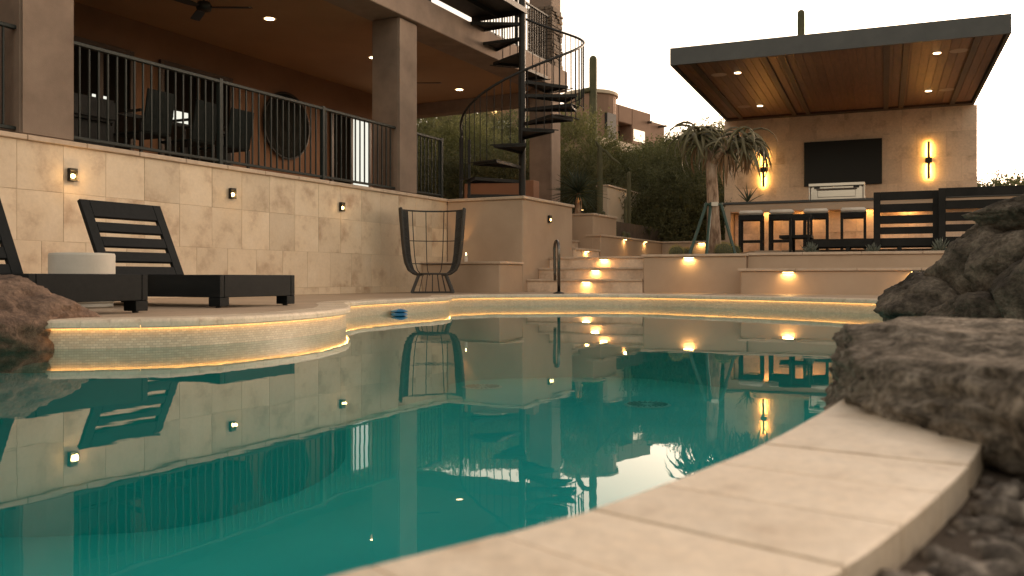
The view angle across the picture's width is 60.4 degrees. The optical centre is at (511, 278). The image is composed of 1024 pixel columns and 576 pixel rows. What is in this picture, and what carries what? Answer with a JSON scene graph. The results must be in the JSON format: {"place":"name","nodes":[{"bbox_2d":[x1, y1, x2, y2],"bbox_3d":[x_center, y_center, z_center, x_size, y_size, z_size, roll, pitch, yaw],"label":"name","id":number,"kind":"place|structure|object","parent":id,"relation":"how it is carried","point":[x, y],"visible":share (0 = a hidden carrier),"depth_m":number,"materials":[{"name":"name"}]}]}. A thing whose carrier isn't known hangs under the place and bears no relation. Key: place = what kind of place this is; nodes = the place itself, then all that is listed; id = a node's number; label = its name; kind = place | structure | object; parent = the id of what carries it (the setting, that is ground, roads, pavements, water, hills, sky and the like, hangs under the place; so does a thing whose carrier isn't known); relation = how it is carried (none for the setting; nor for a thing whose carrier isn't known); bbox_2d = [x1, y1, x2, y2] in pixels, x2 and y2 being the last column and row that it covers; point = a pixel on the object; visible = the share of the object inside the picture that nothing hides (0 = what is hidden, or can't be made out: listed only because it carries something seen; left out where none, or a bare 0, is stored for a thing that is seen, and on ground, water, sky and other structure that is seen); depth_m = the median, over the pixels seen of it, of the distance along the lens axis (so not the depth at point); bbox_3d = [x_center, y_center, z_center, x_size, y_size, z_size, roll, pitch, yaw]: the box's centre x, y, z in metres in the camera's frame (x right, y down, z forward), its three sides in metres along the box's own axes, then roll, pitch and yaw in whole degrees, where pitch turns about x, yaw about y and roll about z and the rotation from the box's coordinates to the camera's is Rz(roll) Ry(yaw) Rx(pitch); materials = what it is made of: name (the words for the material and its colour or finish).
{"place":"outdoors","nodes":[
{"label":"outdoors","id":0,"kind":"place"},
{"bbox_2d":[0,297,876,575],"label":"pool basin","id":1,"kind":"object","parent":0,"point":[311,478],"visible":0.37,"depth_m":5.05,"materials":[{"name":"paint"}]},
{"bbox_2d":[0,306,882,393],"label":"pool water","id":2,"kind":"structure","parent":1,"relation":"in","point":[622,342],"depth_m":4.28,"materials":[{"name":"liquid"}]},
{"bbox_2d":[873,271,960,321],"bbox_3d":[3.041,0.210,6.391,0.793,0.532,0.785,0,0,40],"label":"boulder","id":3,"kind":"object","parent":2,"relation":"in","point":[915,294],"visible":0.5,"depth_m":6.24,"materials":[{"name":"stone"}]},
{"bbox_2d":[926,291,1003,318],"bbox_3d":[3.197,0.353,5.842,0.770,0.566,0.718,0,0,-12],"label":"boulder","id":4,"kind":"object","parent":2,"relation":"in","point":[979,304],"visible":0.22,"depth_m":5.66,"materials":[{"name":"stone"}]},
{"bbox_2d":[462,384,501,388],"bbox_3d":[-0.360,1.300,10.600,0.490,0.013,0.490,0,0,0],"label":"drain cover","id":5,"kind":"object","parent":1,"relation":"on","point":[482,386],"visible":1,"depth_m":10.53,"materials":[{"name":"white"}]},
{"bbox_2d":[624,401,670,407],"bbox_3d":[1.400,1.300,9.100,0.490,0.013,0.490,0,0,0],"label":"drain cover","id":6,"kind":"object","parent":1,"relation":"on","point":[646,404],"visible":1,"depth_m":9.03,"materials":[{"name":"teal"}]},
{"bbox_2d":[89,292,879,316],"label":"pool deck","id":7,"kind":"structure","parent":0,"point":[200,306],"depth_m":7.67,"materials":[{"name":"stone"}]},
{"bbox_2d":[0,274,101,351],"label":"boulder","id":8,"kind":"object","parent":7,"relation":"on","point":[29,309],"visible":0.7,"depth_m":4.43,"materials":[{"name":"stone"}]},
{"bbox_2d":[0,199,147,312],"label":"sun lounger","id":9,"kind":"object","parent":7,"relation":"on","point":[130,291],"visible":0.71,"depth_m":5.21,"materials":[{"name":"black wood"}]},
{"bbox_2d":[48,252,114,308],"bbox_3d":[-3.071,0.015,6.287,0.434,0.390,0.434,0,0,27],"label":"drum table","id":10,"kind":"object","parent":7,"relation":"on","point":[77,263],"visible":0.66,"depth_m":6.11,"materials":[{"name":"concrete"}]},
{"bbox_2d":[77,199,294,307],"bbox_3d":[-2.744,-0.206,6.985,1.950,0.832,0.780,0,0,27],"label":"sun lounger","id":11,"kind":"object","parent":7,"relation":"on","point":[173,280],"visible":0.65,"depth_m":6.89,"materials":[{"name":"black wood"}]},
{"bbox_2d":[0,130,447,298],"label":"retaining wall","id":12,"kind":"structure","parent":7,"relation":"on","point":[309,235],"depth_m":10.01,"materials":[{"name":"stone"}]},
{"bbox_2d":[0,21,15,129],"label":"railing","id":13,"kind":"object","parent":12,"relation":"on","point":[3,25],"visible":1,"depth_m":7.79,"materials":[{"name":"metal"}]},
{"bbox_2d":[67,168,77,181],"bbox_3d":[-4.123,-0.973,8.260,0.046,0.120,0.080,0,0,27],"label":"wall light","id":14,"kind":"object","parent":12,"relation":"attached to","point":[72,174],"visible":1,"depth_m":8.24,"materials":[{"name":"brown metal"}]},
{"bbox_2d":[74,41,395,188],"bbox_3d":[-2.981,-1.784,10.749,0.056,0.995,5.356,0,0,27],"label":"railing","id":15,"kind":"object","parent":12,"relation":"on","point":[220,83],"visible":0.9,"depth_m":10.12,"materials":[{"name":"metal"}]},
{"bbox_2d":[417,132,443,197],"bbox_3d":[-1.329,-1.784,13.956,0.057,0.995,0.849,0,0,27],"label":"railing","id":16,"kind":"object","parent":12,"relation":"on","point":[440,166],"visible":0.8,"depth_m":14.04,"materials":[{"name":"metal"}]},
{"bbox_2d":[398,207,465,292],"bbox_3d":[-1.145,-0.394,12.649,0.961,1.215,0.761,0,0,-6],"label":"wire chair","id":17,"kind":"object","parent":7,"relation":"on","point":[458,239],"visible":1,"depth_m":12.72,"materials":[{"name":"metal"}]},
{"bbox_2d":[421,261,523,292],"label":"wall","id":18,"kind":"structure","parent":7,"relation":"on","point":[492,276],"depth_m":13.23,"materials":[{"name":"beige paint"}]},
{"bbox_2d":[447,196,574,291],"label":"platform wall","id":19,"kind":"structure","parent":7,"relation":"on","point":[514,228],"depth_m":13.98,"materials":[{"name":"beige paint"}]},
{"bbox_2d":[439,0,584,198],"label":"spiral stair","id":20,"kind":"object","parent":19,"relation":"on","point":[485,10],"visible":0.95,"depth_m":14.85,"materials":[{"name":"brown metal"}]},
{"bbox_2d":[45,294,982,575],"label":"pool coping","id":21,"kind":"object","parent":7,"relation":"on","point":[841,488],"visible":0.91,"depth_m":0.80,"materials":[{"name":"stone"}]},
{"bbox_2d":[553,239,563,293],"bbox_3d":[0.624,-0.166,12.221,0.150,0.751,0.356,0,0,-12],"label":"pool handrail","id":22,"kind":"object","parent":7,"relation":"on","point":[556,241],"visible":1,"depth_m":12.11,"materials":[{"name":"grey metal"}]},
{"bbox_2d":[527,256,643,292],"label":"garden steps","id":23,"kind":"structure","parent":7,"relation":"on","point":[619,274],"depth_m":13.65,"materials":[{"name":"stone"}]},
{"bbox_2d":[641,253,748,292],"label":"planter wall","id":24,"kind":"structure","parent":7,"relation":"on","point":[698,273],"depth_m":12.61,"materials":[{"name":"beige paint"}]},
{"bbox_2d":[738,268,926,294],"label":"planter wall","id":25,"kind":"structure","parent":7,"relation":"on","point":[864,281],"depth_m":11.61,"materials":[{"name":"beige paint"}]},
{"bbox_2d":[747,251,943,267],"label":"retaining wall","id":26,"kind":"structure","parent":7,"relation":"on","point":[892,259],"depth_m":11.91,"materials":[{"name":"beige paint"}]},
{"bbox_2d":[616,221,666,240],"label":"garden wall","id":27,"kind":"structure","parent":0,"point":[635,231],"depth_m":19.52,"materials":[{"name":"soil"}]},
{"bbox_2d":[433,138,528,198],"bbox_3d":[-0.612,-2.196,21.973,2.955,2.698,3.197,0,0,39],"label":"desert shrub","id":28,"kind":"object","parent":27,"relation":"on","point":[449,183],"visible":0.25,"depth_m":21.39,"materials":[{"name":"green plant"}]},
{"bbox_2d":[443,134,567,192],"bbox_3d":[0.027,-2.136,24.026,4.635,3.769,4.703,0,0,20],"label":"desert tree","id":29,"kind":"object","parent":27,"relation":"on","point":[493,149],"visible":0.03,"depth_m":23.13,"materials":[{"name":"green plant"}]},
{"bbox_2d":[450,150,569,201],"bbox_3d":[-0.015,-2.043,21.471,3.106,2.764,3.182,0,0,-22],"label":"desert shrub","id":30,"kind":"object","parent":27,"relation":"on","point":[492,172],"visible":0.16,"depth_m":20.95,"materials":[{"name":"green plant"}]},
{"bbox_2d":[603,185,641,222],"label":"garden wall","id":31,"kind":"structure","parent":27,"relation":"on","point":[612,205],"depth_m":20.10,"materials":[{"name":"beige paint"}]},
{"bbox_2d":[627,172,630,223],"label":"column cactus","id":32,"kind":"object","parent":27,"relation":"on","point":[629,197],"depth_m":19.17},
{"bbox_2d":[422,0,1023,184],"label":"sky","id":33,"kind":"structure","parent":0,"point":[631,41],"materials":[{"name":"white"}]},
{"bbox_2d":[743,249,931,252],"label":"pavilion floor","id":34,"kind":"structure","parent":0,"point":[851,250],"depth_m":14.68,"materials":[{"name":"stone"}]},
{"bbox_2d":[738,210,763,252],"bbox_3d":[4.490,-0.873,16.500,0.430,0.785,0.380,0,0,21],"label":"bar stool","id":35,"kind":"object","parent":34,"relation":"on","point":[749,215],"visible":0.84,"depth_m":16.37,"materials":[{"name":"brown wood"}]},
{"bbox_2d":[769,209,794,249],"bbox_3d":[4.995,-0.873,16.287,0.430,0.785,0.380,0,0,23],"label":"bar stool","id":36,"kind":"object","parent":34,"relation":"on","point":[774,215],"visible":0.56,"depth_m":16.18,"materials":[{"name":"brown wood"}]},
{"bbox_2d":[803,208,828,249],"bbox_3d":[5.546,-0.873,16.054,0.430,0.785,0.380,0,0,21],"label":"bar stool","id":37,"kind":"object","parent":34,"relation":"on","point":[819,213],"visible":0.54,"depth_m":15.90,"materials":[{"name":"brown wood"}]},
{"bbox_2d":[670,13,1011,235],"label":"pavilion","id":38,"kind":"structure","parent":34,"relation":"on","point":[868,83],"depth_m":18.01,"materials":[{"name":"tile"}]},
{"bbox_2d":[804,138,881,186],"bbox_3d":[7.486,-2.616,19.932,1.655,1.016,0.080,0,0,23],"label":"television","id":39,"kind":"object","parent":38,"relation":"attached to","point":[857,160],"visible":0.95,"depth_m":19.89,"materials":[{"name":"black"}]},
{"bbox_2d":[925,141,931,178],"bbox_3d":[9.110,-2.583,19.243,0.130,0.818,0.085,0,0,23],"label":"wall sconce","id":40,"kind":"object","parent":38,"relation":"attached to","point":[928,159],"depth_m":19.21,"materials":[{"name":"brown metal"}]},
{"bbox_2d":[840,207,865,249],"bbox_3d":[6.131,-0.873,15.807,0.430,0.785,0.380,0,0,21],"label":"bar stool","id":41,"kind":"object","parent":34,"relation":"on","point":[853,213],"visible":0.69,"depth_m":15.65,"materials":[{"name":"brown wood"}]},
{"bbox_2d":[723,194,1021,251],"bbox_3d":[6.694,-0.980,16.568,5.260,1.000,0.880,0,0,23],"label":"bar counter","id":42,"kind":"object","parent":34,"relation":"on","point":[852,228],"visible":0.27,"depth_m":16.71,"materials":[{"name":"metal"}]},
{"bbox_2d":[808,181,864,199],"bbox_3d":[6.223,-1.646,16.852,0.998,0.330,0.583,0,0,23],"label":"grill","id":43,"kind":"object","parent":42,"relation":"on","point":[840,190],"visible":0.87,"depth_m":16.62,"materials":[{"name":"silver metal"}]},
{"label":"planting bed","id":44,"kind":"structure","parent":0,"visible":0},
{"bbox_2d":[688,202,735,253],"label":"tree stakes","id":45,"kind":"object","parent":44,"relation":"on","point":[710,204],"visible":0.91,"depth_m":12.92,"materials":[{"name":"green metal"}]},
{"bbox_2d":[664,121,777,253],"bbox_3d":[3.087,-1.339,12.973,1.637,2.079,1.522,0,0,0],"label":"aloe tree","id":46,"kind":"object","parent":44,"relation":"on","point":[723,151],"visible":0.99,"depth_m":12.91,"materials":[{"name":"green plant"}]},
{"bbox_2d":[714,241,732,253],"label":"barrel cactus","id":47,"kind":"object","parent":44,"relation":"on","point":[722,248],"visible":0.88,"depth_m":12.86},
{"bbox_2d":[930,237,949,250],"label":"agave","id":48,"kind":"object","parent":44,"relation":"on","point":[938,245],"visible":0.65,"depth_m":12.41,"materials":[{"name":"green plant"}]},
{"bbox_3d":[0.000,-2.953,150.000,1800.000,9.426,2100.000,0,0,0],"label":"ground","id":49,"kind":"structure","parent":0,"visible":0},
{"bbox_2d":[416,144,475,202],"bbox_3d":[-1.755,-2.319,22.479,2.652,2.304,2.588,0,0,2],"label":"desert shrub","id":50,"kind":"object","parent":49,"relation":"on","point":[446,159],"visible":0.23,"depth_m":21.90,"materials":[{"name":"green plant"}]},
{"bbox_2d":[417,113,505,195],"bbox_3d":[-1.875,-2.789,25.016,4.390,4.282,4.408,0,0,-24],"label":"desert tree","id":51,"kind":"object","parent":49,"relation":"on","point":[453,138],"visible":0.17,"depth_m":24.22,"materials":[{"name":"green plant"}]},
{"bbox_2d":[417,113,508,170],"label":"desert tree","id":52,"kind":"object","parent":49,"relation":"on","point":[445,122],"visible":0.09,"depth_m":25.86,"materials":[{"name":"green plant"}]},
{"bbox_2d":[442,109,568,153],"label":"desert tree","id":53,"kind":"object","parent":49,"relation":"on","point":[500,120],"visible":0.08,"depth_m":32.19,"materials":[{"name":"green plant"}]},
{"bbox_2d":[517,101,632,182],"bbox_3d":[1.639,-2.860,24.974,3.815,4.655,3.806,0,0,-29],"label":"desert tree","id":54,"kind":"object","parent":49,"relation":"on","point":[578,130],"visible":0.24,"depth_m":24.35,"materials":[{"name":"green plant"}]},
{"bbox_2d":[526,146,632,203],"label":"desert tree","id":55,"kind":"object","parent":49,"relation":"on","point":[572,160],"visible":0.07,"depth_m":22.06,"materials":[{"name":"green plant"}]},
{"bbox_2d":[576,55,596,151],"bbox_3d":[2.364,-4.024,28.000,0.700,6.127,0.266,0,0,0],"label":"saguaro","id":56,"kind":"object","parent":49,"relation":"on","point":[591,89],"visible":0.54,"depth_m":27.92,"materials":[{"name":"plant"}]},
{"bbox_2d":[560,175,659,226],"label":"desert tree","id":57,"kind":"object","parent":49,"relation":"on","point":[637,197],"visible":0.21,"depth_m":20.79,"materials":[{"name":"green plant"}]},
{"bbox_2d":[560,135,665,195],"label":"desert tree","id":58,"kind":"object","parent":49,"relation":"on","point":[623,158],"visible":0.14,"depth_m":23.13,"materials":[{"name":"green plant"}]},
{"bbox_2d":[560,89,666,158],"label":"hillside house","id":59,"kind":"structure","parent":49,"relation":"on","point":[631,123],"depth_m":59.25,"materials":[{"name":"brown"}]},
{"bbox_2d":[605,112,615,139],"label":"window","id":60,"kind":"structure","parent":59,"relation":"in","point":[609,117],"depth_m":57.36,"materials":[{"name":"grey glass"}]},
{"bbox_2d":[573,170,682,236],"bbox_3d":[2.832,-1.389,22.396,3.557,2.856,3.645,0,0,42],"label":"desert tree","id":61,"kind":"object","parent":49,"relation":"on","point":[647,194],"visible":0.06,"depth_m":21.41,"materials":[{"name":"green plant"}]},
{"bbox_2d":[587,137,696,184],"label":"desert tree","id":62,"kind":"object","parent":49,"relation":"on","point":[643,153],"visible":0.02,"depth_m":25.37,"materials":[{"name":"green plant"}]},
{"bbox_2d":[587,144,723,221],"bbox_3d":[3.768,-1.608,24.076,5.257,4.212,5.180,0,0,-14],"label":"desert tree","id":63,"kind":"object","parent":49,"relation":"on","point":[667,169],"visible":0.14,"depth_m":22.79,"materials":[{"name":"green plant"}]},
{"bbox_2d":[632,189,680,241],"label":"desert shrub","id":64,"kind":"object","parent":49,"relation":"on","point":[658,218],"visible":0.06,"depth_m":21.10,"materials":[{"name":"green plant"}]},
{"bbox_2d":[631,190,705,241],"bbox_3d":[3.401,-0.678,21.267,3.487,2.943,3.224,0,0,9],"label":"desert shrub","id":65,"kind":"object","parent":49,"relation":"on","point":[676,224],"visible":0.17,"depth_m":20.52,"materials":[{"name":"green plant"}]},
{"bbox_2d":[632,169,705,240],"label":"desert tree","id":66,"kind":"object","parent":49,"relation":"on","point":[650,180],"visible":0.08,"depth_m":21.68,"materials":[{"name":"green plant"}]},
{"bbox_2d":[627,119,711,176],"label":"desert tree","id":67,"kind":"object","parent":49,"relation":"on","point":[642,147],"visible":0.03,"depth_m":26.95,"materials":[{"name":"green plant"}]},
{"bbox_2d":[642,176,719,240],"bbox_3d":[3.813,-1.196,22.029,2.955,2.698,3.197,0,0,40],"label":"desert shrub","id":68,"kind":"object","parent":49,"relation":"on","point":[679,234],"visible":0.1,"depth_m":21.10,"materials":[{"name":"green plant"}]},
{"bbox_2d":[636,154,731,235],"bbox_3d":[4.767,-1.380,22.868,4.362,3.547,4.427,0,0,-10],"label":"desert tree","id":69,"kind":"object","parent":49,"relation":"on","point":[697,185],"visible":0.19,"depth_m":21.61,"materials":[{"name":"green plant"}]},
{"bbox_2d":[645,115,725,197],"bbox_3d":[5.557,-2.269,24.582,4.621,4.400,4.584,0,0,32],"label":"desert tree","id":70,"kind":"object","parent":49,"relation":"on","point":[661,148],"visible":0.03,"depth_m":23.95,"materials":[{"name":"green plant"}]},
{"bbox_2d":[649,117,723,192],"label":"desert tree","id":71,"kind":"object","parent":49,"relation":"on","point":[672,137],"visible":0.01,"depth_m":26.83,"materials":[{"name":"green plant"}]},
{"bbox_2d":[652,183,724,241],"bbox_3d":[4.528,-1.061,21.929,3.106,2.764,3.182,0,0,-21],"label":"desert shrub","id":72,"kind":"object","parent":49,"relation":"on","point":[694,214],"visible":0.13,"depth_m":21.15,"materials":[{"name":"green plant"}]},
{"bbox_2d":[668,183,724,240],"bbox_3d":[5.035,-1.168,21.659,2.906,2.453,2.687,0,0,-29],"label":"desert shrub","id":73,"kind":"object","parent":49,"relation":"on","point":[699,210],"visible":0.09,"depth_m":21.01,"materials":[{"name":"green plant"}]},
{"bbox_2d":[797,10,804,34],"bbox_3d":[11.171,-6.020,34.000,0.300,8.718,0.302,0,0,0],"label":"saguaro","id":74,"kind":"object","parent":49,"relation":"on","point":[800,22],"visible":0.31,"depth_m":33.91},
{"bbox_2d":[877,469,1023,575],"bbox_3d":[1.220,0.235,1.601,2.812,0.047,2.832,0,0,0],"label":"gravel","id":75,"kind":"structure","parent":49,"relation":"on","point":[998,507],"depth_m":0.79,"materials":[{"name":"gravel"}]},
{"bbox_2d":[820,316,1023,476],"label":"boulder","id":76,"kind":"object","parent":75,"relation":"on","point":[961,378],"visible":0.48,"depth_m":1.32,"materials":[{"name":"stone"}]},
{"bbox_2d":[923,223,1003,294],"bbox_3d":[3.510,0.059,6.373,1.036,1.021,0.909,0,0,19],"label":"boulder","id":77,"kind":"object","parent":75,"relation":"on","point":[948,266],"visible":0.23,"depth_m":6.19,"materials":[{"name":"stone"}]},
{"bbox_2d":[964,229,1023,291],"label":"boulder","id":78,"kind":"object","parent":77,"relation":"on","point":[990,260],"visible":0.69,"depth_m":5.88,"materials":[{"name":"stone"}]},
{"bbox_2d":[987,257,1023,319],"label":"boulder","id":79,"kind":"object","parent":75,"relation":"on","point":[1006,290],"visible":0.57,"depth_m":5.35,"materials":[{"name":"stone"}]},
{"bbox_3d":[3.717,-0.050,5.735,0.770,0.657,0.802,0,0,-40],"label":"boulder","id":80,"kind":"object","parent":75,"relation":"on","visible":0},
{"bbox_2d":[961,194,1023,231],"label":"boulder","id":81,"kind":"object","parent":80,"relation":"on","point":[1004,215],"visible":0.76,"depth_m":6.02,"materials":[{"name":"stone"}]},
{"bbox_2d":[977,161,1023,185],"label":"desert tree","id":82,"kind":"object","parent":49,"relation":"on","point":[995,172],"visible":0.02,"depth_m":30.00,"materials":[{"name":"green plant"}]},
{"bbox_2d":[977,165,1023,186],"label":"desert tree","id":83,"kind":"object","parent":49,"relation":"on","point":[991,182],"depth_m":26.38,"materials":[{"name":"green plant"}]},
{"bbox_2d":[977,168,1023,186],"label":"desert tree","id":84,"kind":"object","parent":49,"relation":"on","point":[1006,179],"visible":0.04,"depth_m":25.82,"materials":[{"name":"green plant"}]},
{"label":"patio floor","id":85,"kind":"structure","parent":0,"visible":0},
{"bbox_2d":[73,93,115,146],"bbox_3d":[-4.806,-1.570,9.172,0.800,0.660,1.000,0,0,27],"label":"patio sofa","id":86,"kind":"object","parent":85,"relation":"on","point":[93,117],"visible":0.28,"depth_m":9.20,"materials":[{"name":"brown wood"}]},
{"bbox_2d":[111,88,173,155],"bbox_3d":[-4.247,-1.687,10.156,0.594,0.893,0.470,0,0,26],"label":"patio chair","id":87,"kind":"object","parent":85,"relation":"on","point":[154,117],"visible":0.49,"depth_m":10.03,"materials":[{"name":"fabric"}]},
{"bbox_2d":[115,113,230,165],"bbox_3d":[-4.895,-1.615,11.074,1.000,0.750,3.000,0,0,27],"label":"patio table","id":88,"kind":"object","parent":85,"relation":"on","point":[121,122],"visible":0.02,"depth_m":11.31,"materials":[{"name":"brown wood"}]},
{"bbox_2d":[158,99,215,162],"bbox_3d":[-3.939,-1.687,10.754,0.594,0.893,0.470,0,0,23],"label":"patio chair","id":89,"kind":"object","parent":85,"relation":"on","point":[201,127],"visible":0.39,"depth_m":10.65,"materials":[{"name":"fabric"}]},
{"bbox_2d":[197,107,253,168],"bbox_3d":[-3.665,-1.687,11.284,0.594,0.893,0.470,0,0,27],"label":"patio chair","id":90,"kind":"object","parent":85,"relation":"on","point":[236,134],"visible":0.41,"depth_m":11.17,"materials":[{"name":"fabric"}]},
{"bbox_2d":[0,0,566,201],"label":"house","id":91,"kind":"structure","parent":85,"relation":"on","point":[316,52],"depth_m":13.87,"materials":[{"name":"paint"}]},
{"bbox_2d":[74,36,133,150],"bbox_3d":[-6.021,-2.340,12.863,0.060,2.200,1.150,0,0,27],"label":"door","id":92,"kind":"structure","parent":91,"relation":"in","point":[84,52],"depth_m":12.96,"materials":[{"name":"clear glass"}]},
{"bbox_2d":[159,59,232,165],"bbox_3d":[-5.180,-2.340,14.493,0.060,2.200,1.531,0,0,27],"label":"door","id":93,"kind":"structure","parent":91,"relation":"in","point":[163,72],"depth_m":14.40,"materials":[{"name":"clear glass"}]},
{"bbox_2d":[174,0,252,20],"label":"ceiling fan","id":94,"kind":"object","parent":91,"relation":"hanging from","point":[202,7],"visible":1,"depth_m":11.79,"materials":[{"name":"brown metal"}]},
{"bbox_2d":[263,92,309,159],"bbox_3d":[-4.196,-2.840,16.394,0.060,1.263,1.263,0,0,27],"label":"wall disc","id":95,"kind":"object","parent":91,"relation":"attached to","point":[287,95],"depth_m":16.37,"materials":[{"name":"brown metal"}]},
{"bbox_2d":[330,113,370,186],"bbox_3d":[-3.312,-2.300,18.122,0.060,2.120,1.320,0,0,27],"label":"door","id":96,"kind":"structure","parent":91,"relation":"in","point":[333,115],"depth_m":18.11,"materials":[{"name":"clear glass"}]},
{"bbox_2d":[478,0,549,62],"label":"railing","id":97,"kind":"object","parent":91,"relation":"on","point":[530,6],"visible":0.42,"depth_m":17.13,"materials":[{"name":"metal"}]},
{"bbox_2d":[464,178,538,197],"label":"wall","id":98,"kind":"structure","parent":85,"relation":"on","point":[532,188],"depth_m":16.74,"materials":[{"name":"red paint"}]},
{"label":"lounge floor","id":99,"kind":"structure","parent":0,"visible":0},
{"bbox_2d":[779,214,813,251],"bbox_3d":[4.724,-0.713,14.611,0.500,0.665,0.670,0,0,23],"label":"outdoor armchair","id":100,"kind":"object","parent":99,"relation":"on","point":[790,218],"visible":0.75,"depth_m":14.33,"materials":[{"name":"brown wood"}]},
{"bbox_2d":[810,190,937,251],"bbox_3d":[5.824,-0.865,14.178,1.890,0.970,0.800,0,0,23],"label":"outdoor sofa","id":101,"kind":"object","parent":99,"relation":"on","point":[899,244],"visible":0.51,"depth_m":13.68,"materials":[{"name":"brown wood"}]},
{"bbox_2d":[932,185,1023,248],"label":"outdoor sofa","id":102,"kind":"object","parent":99,"relation":"on","point":[944,204],"visible":0.42,"depth_m":13.20,"materials":[{"name":"brown wood"}]},
{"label":"terrace floor","id":103,"kind":"structure","parent":0,"visible":0},
{"bbox_2d":[572,240,600,256],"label":"garden steps","id":104,"kind":"structure","parent":103,"relation":"on","point":[577,251],"depth_m":15.91,"materials":[{"name":"stone"}]},
{"bbox_2d":[572,213,617,248],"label":"planter wall","id":105,"kind":"structure","parent":103,"relation":"on","point":[584,225],"depth_m":16.63,"materials":[{"name":"beige paint"}]},
{"bbox_2d":[550,162,607,214],"bbox_3d":[1.248,-1.696,16.666,1.062,1.025,1.072,0,0,-38],"label":"yucca plant","id":106,"kind":"object","parent":105,"relation":"on","point":[577,192],"visible":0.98,"depth_m":16.62,"materials":[{"name":"green plant"}]},
{"bbox_2d":[596,141,619,213],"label":"column cactus","id":107,"kind":"object","parent":105,"relation":"in","point":[600,150],"depth_m":17.57,"materials":[{"name":"plant"}]},
{"bbox_2d":[586,234,724,256],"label":"garden wall","id":108,"kind":"structure","parent":103,"relation":"on","point":[608,245],"depth_m":18.06,"materials":[{"name":"beige paint"}]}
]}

